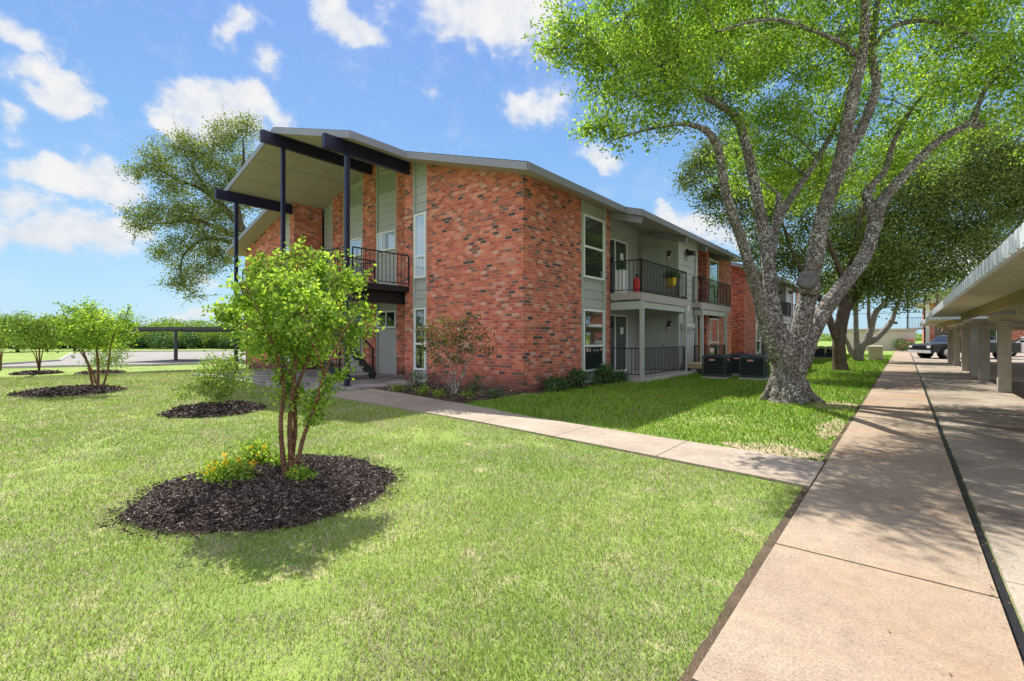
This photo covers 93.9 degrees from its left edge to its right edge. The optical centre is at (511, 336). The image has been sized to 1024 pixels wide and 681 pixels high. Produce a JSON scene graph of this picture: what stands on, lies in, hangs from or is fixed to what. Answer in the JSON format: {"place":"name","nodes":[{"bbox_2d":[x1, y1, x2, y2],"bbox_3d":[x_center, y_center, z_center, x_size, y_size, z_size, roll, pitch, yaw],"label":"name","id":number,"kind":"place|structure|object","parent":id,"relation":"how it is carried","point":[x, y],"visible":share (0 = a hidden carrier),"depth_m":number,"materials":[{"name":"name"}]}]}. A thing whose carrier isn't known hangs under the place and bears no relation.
{"place":"outdoors","nodes":[
{"label":"outdoors","id":0,"kind":"place"},
{"bbox_2d":[2,351,245,365],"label":"road","id":1,"kind":"structure","parent":0,"point":[156,357],"depth_m":40.70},
{"bbox_2d":[2,350,243,368],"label":"kerb","id":2,"kind":"structure","parent":1,"relation":"on","point":[69,354],"depth_m":31.33,"materials":[{"name":"grey concrete"}]},
{"bbox_2d":[130,327,240,361],"bbox_3d":[-23.527,0.617,37.721,10.254,2.686,5.528,0,0,8],"label":"carport","id":3,"kind":"object","parent":1,"relation":"on","point":[175,330],"visible":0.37,"depth_m":35.37,"materials":[{"name":"metal"}]},
{"bbox_2d":[192,369,425,393],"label":"patio","id":4,"kind":"structure","parent":0,"point":[366,381],"depth_m":14.50,"materials":[{"name":"grey concrete"}]},
{"bbox_2d":[0,337,1023,680],"bbox_3d":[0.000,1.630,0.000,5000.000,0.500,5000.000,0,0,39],"label":"ground","id":5,"kind":"structure","parent":0,"point":[296,661],"depth_m":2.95,"materials":[{"name":"green plant"}]},
{"bbox_2d":[0,320,23,369],"bbox_3d":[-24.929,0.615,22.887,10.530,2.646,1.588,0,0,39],"label":"young tree","id":6,"kind":"object","parent":5,"relation":"on","point":[3,344],"visible":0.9,"depth_m":20.14,"materials":[{"name":"green plant"}]},
{"bbox_2d":[0,309,42,351],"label":"roadside tree","id":7,"kind":"object","parent":5,"relation":"on","point":[4,318],"visible":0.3,"depth_m":57.43,"materials":[{"name":"green plant"}]},
{"bbox_2d":[9,369,65,374],"bbox_3d":[-24.065,1.811,24.242,2.184,0.301,2.079,0,0,39],"label":"mulch bed","id":8,"kind":"object","parent":5,"relation":"on","point":[36,372],"visible":0.99,"depth_m":23.83,"materials":[{"name":"wood"}]},
{"bbox_2d":[2,311,73,370],"bbox_3d":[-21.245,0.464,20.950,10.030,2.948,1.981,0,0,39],"label":"young tree","id":9,"kind":"object","parent":8,"relation":"on","point":[41,323],"visible":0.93,"depth_m":18.38,"materials":[{"name":"green plant"}]},
{"bbox_2d":[24,312,66,350],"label":"roadside tree","id":10,"kind":"object","parent":5,"relation":"on","point":[49,333],"visible":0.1,"depth_m":62.02,"materials":[{"name":"green plant"}]},
{"bbox_2d":[2,383,127,397],"bbox_3d":[-10.929,1.314,11.772,2.325,0.244,2.317,0,0,39],"label":"mulch bed","id":11,"kind":"object","parent":5,"relation":"on","point":[70,390],"visible":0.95,"depth_m":11.36,"materials":[{"name":"wood"}]},
{"bbox_2d":[49,294,140,387],"bbox_3d":[-10.530,0.137,12.066,2.354,2.524,1.613,0,0,39],"label":"young tree","id":12,"kind":"object","parent":11,"relation":"on","point":[92,320],"visible":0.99,"depth_m":11.93,"materials":[{"name":"green plant"}]},
{"bbox_2d":[51,322,106,350],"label":"roadside tree","id":13,"kind":"object","parent":5,"relation":"on","point":[65,338],"visible":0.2,"depth_m":62.64,"materials":[{"name":"green plant"}]},
{"bbox_2d":[74,369,125,374],"bbox_3d":[-21.135,1.803,24.552,2.174,0.324,2.151,0,0,39],"label":"mulch bed","id":14,"kind":"object","parent":5,"relation":"on","point":[104,372],"visible":0.73,"depth_m":24.22,"materials":[{"name":"wood"}]},
{"bbox_2d":[78,341,134,373],"bbox_3d":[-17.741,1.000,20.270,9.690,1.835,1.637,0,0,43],"label":"round bush","id":15,"kind":"object","parent":5,"relation":"on","point":[113,359],"visible":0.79,"depth_m":17.45,"materials":[{"name":"green plant"}]},
{"bbox_2d":[0,312,245,348],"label":"woodland","id":16,"kind":"object","parent":5,"relation":"on","point":[176,323],"visible":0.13,"depth_m":76.94,"materials":[{"name":"green plant"}]},
{"bbox_2d":[4,332,243,348],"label":"hedge","id":17,"kind":"object","parent":5,"relation":"on","point":[162,338],"visible":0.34,"depth_m":73.11,"materials":[{"name":"green plant"}]},
{"bbox_2d":[109,104,267,307],"bbox_3d":[-19.274,-6.347,29.837,9.623,16.424,4.982,0,0,-21],"label":"willowy tree","id":18,"kind":"object","parent":5,"relation":"on","point":[195,152],"visible":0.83,"depth_m":29.27,"materials":[{"name":"green plant"}]},
{"bbox_2d":[156,400,268,418],"bbox_3d":[-5.453,1.305,8.812,1.786,0.212,1.742,0,0,39],"label":"mulch bed","id":19,"kind":"object","parent":5,"relation":"on","point":[219,409],"visible":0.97,"depth_m":8.45,"materials":[{"name":"brown wood"}]},
{"bbox_2d":[165,350,263,404],"bbox_3d":[-5.429,0.801,8.879,1.570,1.126,0.922,0,0,-11],"label":"bush","id":20,"kind":"object","parent":19,"relation":"on","point":[229,367],"visible":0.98,"depth_m":8.83,"materials":[{"name":"green plant"}]},
{"bbox_2d":[94,452,407,540],"bbox_3d":[-2.189,1.293,4.302,2.373,0.182,2.380,0,0,39],"label":"mulch bed","id":21,"kind":"object","parent":5,"relation":"on","point":[267,498],"visible":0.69,"depth_m":3.79,"materials":[{"name":"black wood"}]},
{"bbox_2d":[183,448,269,487],"bbox_3d":[-2.513,1.170,4.207,0.720,0.322,0.568,0,0,39],"label":"flowering plant","id":22,"kind":"object","parent":21,"relation":"on","point":[227,469],"visible":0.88,"depth_m":4.15,"materials":[{"name":"green plant"}]},
{"bbox_2d":[222,433,279,466],"bbox_3d":[-2.590,1.150,4.855,0.586,0.370,0.618,0,0,-14],"label":"flowering plant","id":23,"kind":"object","parent":21,"relation":"on","point":[259,453],"visible":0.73,"depth_m":4.77,"materials":[{"name":"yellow plant"}]},
{"bbox_2d":[266,448,287,465],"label":"flowering plant","id":24,"kind":"object","parent":21,"relation":"on","point":[277,461],"visible":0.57,"depth_m":4.62,"materials":[{"name":"green plant"}]},
{"bbox_2d":[201,234,384,475],"bbox_3d":[-2.177,0.176,4.718,1.974,2.324,1.327,0,0,39],"label":"young tree","id":25,"kind":"object","parent":21,"relation":"on","point":[283,301],"visible":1,"depth_m":4.37,"materials":[{"name":"green plant"}]},
{"bbox_2d":[283,462,318,481],"bbox_3d":[-1.868,1.218,4.228,0.410,0.228,0.316,0,0,39],"label":"flowering plant","id":26,"kind":"object","parent":21,"relation":"on","point":[299,472],"visible":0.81,"depth_m":4.18,"materials":[{"name":"green plant"}]},
{"bbox_2d":[377,382,523,402],"bbox_3d":[-1.719,1.369,11.874,3.730,0.182,2.170,0,0,39],"label":"planting bed","id":27,"kind":"object","parent":5,"relation":"on","point":[458,398],"visible":0.6,"depth_m":11.43,"materials":[{"name":"soil"}]},
{"bbox_2d":[388,383,408,391],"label":"bed shrub","id":28,"kind":"object","parent":27,"relation":"on","point":[397,388],"visible":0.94,"depth_m":11.81,"materials":[{"name":"green plant"}]},
{"bbox_2d":[405,369,429,389],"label":"bed shrub","id":29,"kind":"object","parent":27,"relation":"on","point":[420,378],"visible":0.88,"depth_m":11.48,"materials":[{"name":"green plant"}]},
{"bbox_2d":[412,384,431,394],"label":"bed shrub","id":30,"kind":"object","parent":27,"relation":"on","point":[423,389],"visible":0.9,"depth_m":11.14,"materials":[{"name":"green plant"}]},
{"bbox_2d":[432,386,452,397],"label":"bed shrub","id":31,"kind":"object","parent":27,"relation":"on","point":[439,392],"visible":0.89,"depth_m":10.67,"materials":[{"name":"green plant"}]},
{"bbox_2d":[412,310,500,393],"bbox_3d":[-1.174,0.310,9.828,1.754,1.725,1.197,0,0,-26],"label":"crape myrtle","id":32,"kind":"object","parent":27,"relation":"on","point":[459,335],"visible":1,"depth_m":9.74,"materials":[{"name":"green plant"}]},
{"bbox_2d":[458,388,476,400],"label":"bed shrub","id":33,"kind":"object","parent":27,"relation":"on","point":[466,394],"visible":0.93,"depth_m":10.11,"materials":[{"name":"green plant"}]},
{"bbox_2d":[464,372,484,396],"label":"bed shrub","id":34,"kind":"object","parent":27,"relation":"on","point":[476,386],"visible":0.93,"depth_m":10.70,"materials":[{"name":"green plant"}]},
{"bbox_2d":[486,388,503,398],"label":"bed shrub","id":35,"kind":"object","parent":27,"relation":"on","point":[494,393],"visible":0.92,"depth_m":10.66,"materials":[{"name":"green plant"}]},
{"bbox_2d":[215,127,741,392],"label":"apartment building","id":36,"kind":"structure","parent":5,"relation":"on","point":[522,258],"depth_m":14.39,"materials":[{"name":"brick"}]},
{"bbox_2d":[350,237,361,256],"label":"window","id":37,"kind":"structure","parent":36,"relation":"in","point":[357,242],"depth_m":18.44,"materials":[{"name":"white"}]},
{"bbox_2d":[350,312,361,322],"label":"window","id":38,"kind":"structure","parent":36,"relation":"in","point":[358,319],"depth_m":18.35,"materials":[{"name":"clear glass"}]},
{"bbox_2d":[377,229,395,252],"bbox_3d":[-4.518,-3.445,17.234,1.100,0.690,0.080,0,0,39],"label":"window","id":39,"kind":"structure","parent":36,"relation":"in","point":[386,241],"depth_m":17.19,"materials":[{"name":"white"}]},
{"bbox_2d":[377,310,395,327],"bbox_3d":[-4.518,-0.620,17.234,1.100,0.620,0.080,0,0,39],"label":"window","id":40,"kind":"structure","parent":36,"relation":"in","point":[388,318],"depth_m":17.19,"materials":[{"name":"white glass"}]},
{"bbox_2d":[414,212,425,278],"bbox_3d":[-2.714,-2.700,14.200,0.520,1.920,0.080,0,0,39],"label":"window","id":41,"kind":"structure","parent":36,"relation":"in","point":[419,219],"depth_m":14.19,"materials":[{"name":"white"}]},
{"bbox_2d":[414,307,425,369],"bbox_3d":[-2.714,0.065,14.200,0.520,1.850,0.080,0,0,39],"label":"window","id":42,"kind":"structure","parent":36,"relation":"in","point":[419,313],"depth_m":14.21,"materials":[{"name":"white glass"}]},
{"bbox_2d":[583,213,604,280],"bbox_3d":[2.443,-2.650,14.318,0.080,1.840,1.230,0,0,39],"label":"window","id":43,"kind":"structure","parent":36,"relation":"in","point":[593,228],"depth_m":14.29,"materials":[{"name":"clear glass"}]},
{"bbox_2d":[583,309,604,371],"bbox_3d":[2.443,0.110,14.318,0.080,1.840,1.230,0,0,39],"label":"window","id":44,"kind":"structure","parent":36,"relation":"in","point":[593,320],"depth_m":14.29,"materials":[{"name":"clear glass"}]},
{"bbox_2d":[610,314,627,370],"bbox_3d":[3.632,0.235,16.978,0.080,2.050,1.950,0,0,39],"label":"sliding door","id":45,"kind":"structure","parent":36,"relation":"in","point":[618,323],"depth_m":17.27,"materials":[{"name":"white glass"}]},
{"bbox_2d":[610,237,627,293],"bbox_3d":[3.632,-2.445,16.978,0.080,2.050,1.950,0,0,39],"label":"sliding door","id":46,"kind":"structure","parent":36,"relation":"in","point":[618,249],"depth_m":17.09,"materials":[{"name":"white glass"}]},
{"bbox_2d":[615,258,627,292],"bbox_3d":[3.462,-1.927,15.107,0.432,1.124,0.440,0,0,-33],"label":"planter box","id":47,"kind":"object","parent":36,"relation":"on","point":[621,277],"visible":0.84,"depth_m":15.02,"materials":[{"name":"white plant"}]},
{"bbox_2d":[641,247,665,293],"bbox_3d":[5.400,-2.370,18.272,0.950,1.980,0.035,0,0,39],"label":"storage door","id":48,"kind":"structure","parent":36,"relation":"in","point":[657,255],"depth_m":18.22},
{"bbox_2d":[644,317,665,369],"bbox_3d":[5.385,0.250,18.253,0.950,1.980,0.085,0,0,39],"label":"storage door","id":49,"kind":"structure","parent":36,"relation":"in","point":[654,327],"depth_m":18.20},
{"bbox_2d":[664,270,684,294],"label":"potted plant","id":50,"kind":"object","parent":36,"relation":"on","point":[674,280],"visible":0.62,"depth_m":16.55,"materials":[{"name":"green plant"}]},
{"bbox_2d":[709,318,718,354],"bbox_3d":[9.257,0.160,21.967,0.080,2.000,1.320,0,0,39],"label":"window","id":51,"kind":"structure","parent":36,"relation":"in","point":[713,322],"depth_m":22.02,"materials":[{"name":"clear glass"}]},
{"bbox_2d":[709,258,718,303],"bbox_3d":[9.257,-2.520,21.967,0.080,2.000,1.320,0,0,39],"label":"window","id":52,"kind":"structure","parent":36,"relation":"in","point":[713,264],"depth_m":21.94,"materials":[{"name":"clear glass"}]},
{"bbox_2d":[525,380,615,393],"bbox_3d":[1.832,1.411,13.196,0.420,0.098,4.280,0,0,39],"label":"planting bed","id":53,"kind":"object","parent":5,"relation":"on","point":[541,392],"visible":0.21,"depth_m":11.87,"materials":[{"name":"soil"}]},
{"bbox_2d":[542,373,570,391],"bbox_3d":[1.109,1.165,11.989,0.732,0.501,0.694,0,0,-33],"label":"shrub","id":54,"kind":"object","parent":53,"relation":"on","point":[554,384],"visible":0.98,"depth_m":11.90,"materials":[{"name":"green plant"}]},
{"bbox_2d":[563,366,590,388],"bbox_3d":[1.713,1.130,12.684,0.700,0.713,0.849,0,0,24],"label":"shrub","id":55,"kind":"object","parent":53,"relation":"on","point":[579,377],"visible":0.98,"depth_m":12.62,"materials":[{"name":"green plant"}]},
{"bbox_2d":[587,362,619,384],"bbox_3d":[2.625,1.116,13.727,0.852,0.758,0.936,0,0,39],"label":"shrub","id":56,"kind":"object","parent":53,"relation":"on","point":[605,373],"visible":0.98,"depth_m":13.63,"materials":[{"name":"green plant"}]},
{"bbox_2d":[613,369,630,381],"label":"shrub","id":57,"kind":"object","parent":53,"relation":"on","point":[622,375],"visible":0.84,"depth_m":14.48,"materials":[{"name":"green plant"}]},
{"bbox_2d":[465,353,892,469],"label":"side grass","id":58,"kind":"structure","parent":5,"relation":"on","point":[860,372],"depth_m":9.43,"materials":[{"name":"green plant"}]},
{"bbox_2d":[727,353,753,374],"bbox_3d":[8.107,0.995,16.959,0.760,0.790,0.760,0,0,39],"label":"air conditioner","id":59,"kind":"object","parent":58,"relation":"on","point":[735,363],"visible":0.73,"depth_m":16.75,"materials":[{"name":"black metal"}]},
{"bbox_2d":[682,362,703,373],"bbox_3d":[7.179,1.188,18.012,1.070,0.385,1.450,0,0,39],"label":"deck step","id":60,"kind":"object","parent":5,"relation":"on","point":[694,366],"visible":0.41,"depth_m":17.55,"materials":[{"name":"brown wood"}]},
{"bbox_2d":[701,355,731,379],"bbox_3d":[6.748,0.995,15.745,0.760,0.790,0.760,0,0,40],"label":"air conditioner","id":61,"kind":"object","parent":5,"relation":"on","point":[717,366],"visible":1,"depth_m":15.50,"materials":[{"name":"black metal"}]},
{"bbox_2d":[626,382,857,458],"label":"bare soil","id":62,"kind":"structure","parent":5,"relation":"on","point":[769,450],"depth_m":6.03,"materials":[{"name":"beige soil"}]},
{"bbox_2d":[739,355,769,380],"bbox_3d":[7.757,0.995,15.305,0.760,0.790,0.760,0,0,38],"label":"air conditioner","id":63,"kind":"object","parent":5,"relation":"on","point":[754,367],"visible":1,"depth_m":15.06,"materials":[{"name":"black metal"}]},
{"bbox_2d":[711,258,798,355],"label":"apartment building","id":64,"kind":"structure","parent":5,"relation":"on","point":[745,335],"depth_m":28.35,"materials":[{"name":"red brick"}]},
{"bbox_2d":[756,324,760,352],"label":"window","id":65,"kind":"structure","parent":64,"relation":"in","point":[758,338],"depth_m":30.44,"materials":[{"name":"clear glass"}]},
{"bbox_2d":[793,292,795,316],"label":"window","id":66,"kind":"structure","parent":64,"relation":"in","point":[794,295],"depth_m":38.10,"materials":[{"name":"clear glass"}]},
{"bbox_2d":[521,0,1023,404],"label":"shade tree","id":67,"kind":"object","parent":5,"relation":"on","point":[675,52],"visible":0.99,"depth_m":9.78,"materials":[{"name":"green plant"}]},
{"bbox_2d":[677,361,888,680],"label":"soil edge","id":68,"kind":"object","parent":5,"relation":"on","point":[740,589],"visible":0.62,"depth_m":2.74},
{"bbox_2d":[814,346,825,358],"bbox_3d":[19.351,0.995,30.175,0.760,0.790,0.760,0,0,38],"label":"air conditioner","id":69,"kind":"object","parent":5,"relation":"on","point":[820,352],"visible":0.65,"depth_m":29.85,"materials":[{"name":"black metal"}]},
{"bbox_2d":[825,346,831,357],"bbox_3d":[19.994,0.995,29.776,0.760,0.790,0.760,0,0,42],"label":"air conditioner","id":70,"kind":"object","parent":5,"relation":"on","point":[828,351],"visible":0.43,"depth_m":29.66,"materials":[{"name":"black metal"}]},
{"bbox_2d":[667,95,1023,370],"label":"oak tree","id":71,"kind":"object","parent":5,"relation":"on","point":[979,184],"visible":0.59,"depth_m":19.14,"materials":[{"name":"green plant"}]},
{"bbox_2d":[819,333,921,340],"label":"woodland","id":72,"kind":"object","parent":5,"relation":"on","point":[826,337],"visible":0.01,"depth_m":149.21,"materials":[{"name":"green plant"}]},
{"bbox_2d":[866,345,884,359],"bbox_3d":[21.540,0.965,28.306,0.863,0.890,1.000,0,0,39],"label":"utility cabinet","id":73,"kind":"object","parent":5,"relation":"on","point":[875,352],"visible":0.81,"depth_m":27.99,"materials":[{"name":"beige metal"}]},
{"bbox_2d":[819,228,937,360],"bbox_3d":[20.462,-2.733,26.915,7.344,8.603,4.990,0,0,-25],"label":"pale tree","id":74,"kind":"object","parent":5,"relation":"on","point":[857,352],"visible":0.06,"depth_m":26.89,"materials":[{"name":"grey plant"}]},
{"bbox_2d":[847,328,916,350],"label":"building","id":75,"kind":"structure","parent":5,"relation":"on","point":[907,334],"depth_m":47.04,"materials":[{"name":"beige concrete"}]},
{"bbox_2d":[889,338,915,350],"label":"end bush","id":76,"kind":"object","parent":5,"relation":"on","point":[898,344],"visible":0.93,"depth_m":43.33,"materials":[{"name":"green plant"}]},
{"bbox_2d":[913,258,976,338],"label":"yard tree","id":77,"kind":"object","parent":5,"relation":"on","point":[937,332],"visible":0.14,"depth_m":45.07,"materials":[{"name":"green plant"}]},
{"bbox_2d":[906,290,1023,342],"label":"apartment block","id":78,"kind":"structure","parent":5,"relation":"on","point":[927,334],"depth_m":49.15,"materials":[{"name":"brick"}]},
{"bbox_2d":[990,330,996,341],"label":"window","id":79,"kind":"structure","parent":78,"relation":"in","point":[993,333],"depth_m":46.68,"materials":[{"name":"clear glass"}]},
{"bbox_2d":[910,352,1023,664],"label":"pavement joint","id":80,"kind":"object","parent":5,"relation":"on","point":[1013,621],"visible":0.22,"depth_m":2.97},
{"bbox_2d":[0,0,1023,336],"label":"sky","id":81,"kind":"structure","parent":0,"point":[83,83],"materials":[{"name":"blue"}]},
{"bbox_2d":[325,389,824,486],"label":"path","id":82,"kind":"structure","parent":0,"point":[793,471],"depth_m":6.20,"materials":[{"name":"beige concrete"}]},
{"bbox_2d":[633,274,639,291],"bbox_3d":[3.977,-1.680,15.239,0.200,0.630,0.195,0,0,39],"label":"red lantern","id":83,"kind":"object","parent":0,"point":[636,283],"visible":0.81,"depth_m":15.16,"materials":[{"name":"red metal"}]},
{"bbox_2d":[692,351,1023,680],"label":"sidewalk","id":84,"kind":"structure","parent":0,"point":[849,574],"depth_m":2.64,"materials":[{"name":"beige concrete"}]},
{"bbox_2d":[832,302,922,314],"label":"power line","id":85,"kind":"object","parent":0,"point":[887,307],"depth_m":59.95,"materials":[{"name":"black metal"}]},
{"bbox_2d":[911,352,1023,628],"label":"driveway","id":86,"kind":"structure","parent":0,"point":[972,410],"depth_m":6.03,"materials":[{"name":"beige concrete"}]},
{"bbox_2d":[876,376,1023,674],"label":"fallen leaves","id":87,"kind":"object","parent":86,"relation":"on","point":[961,519],"visible":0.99,"depth_m":3.28,"materials":[{"name":"brown plant"}]},
{"bbox_2d":[908,335,1021,358],"bbox_3d":[28.324,0.650,30.023,5.272,1.520,2.120,0,0,4],"label":"pickup truck","id":88,"kind":"object","parent":86,"relation":"on","point":[938,345],"visible":0.41,"depth_m":29.37,"materials":[{"name":"black"}]},
{"bbox_2d":[919,316,1023,375],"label":"carport","id":89,"kind":"object","parent":86,"relation":"on","point":[969,345],"visible":0.79,"depth_m":18.99,"materials":[{"name":"beige metal"}]},
{"bbox_2d":[929,222,1023,392],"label":"carport","id":90,"kind":"object","parent":86,"relation":"on","point":[991,286],"visible":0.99,"depth_m":9.52,"materials":[{"name":"white metal"}]},
{"bbox_2d":[1012,336,1023,356],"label":"parked car","id":91,"kind":"object","parent":86,"relation":"on","point":[1020,340],"visible":0.09,"depth_m":32.40,"materials":[{"name":"white metal"}]}
]}

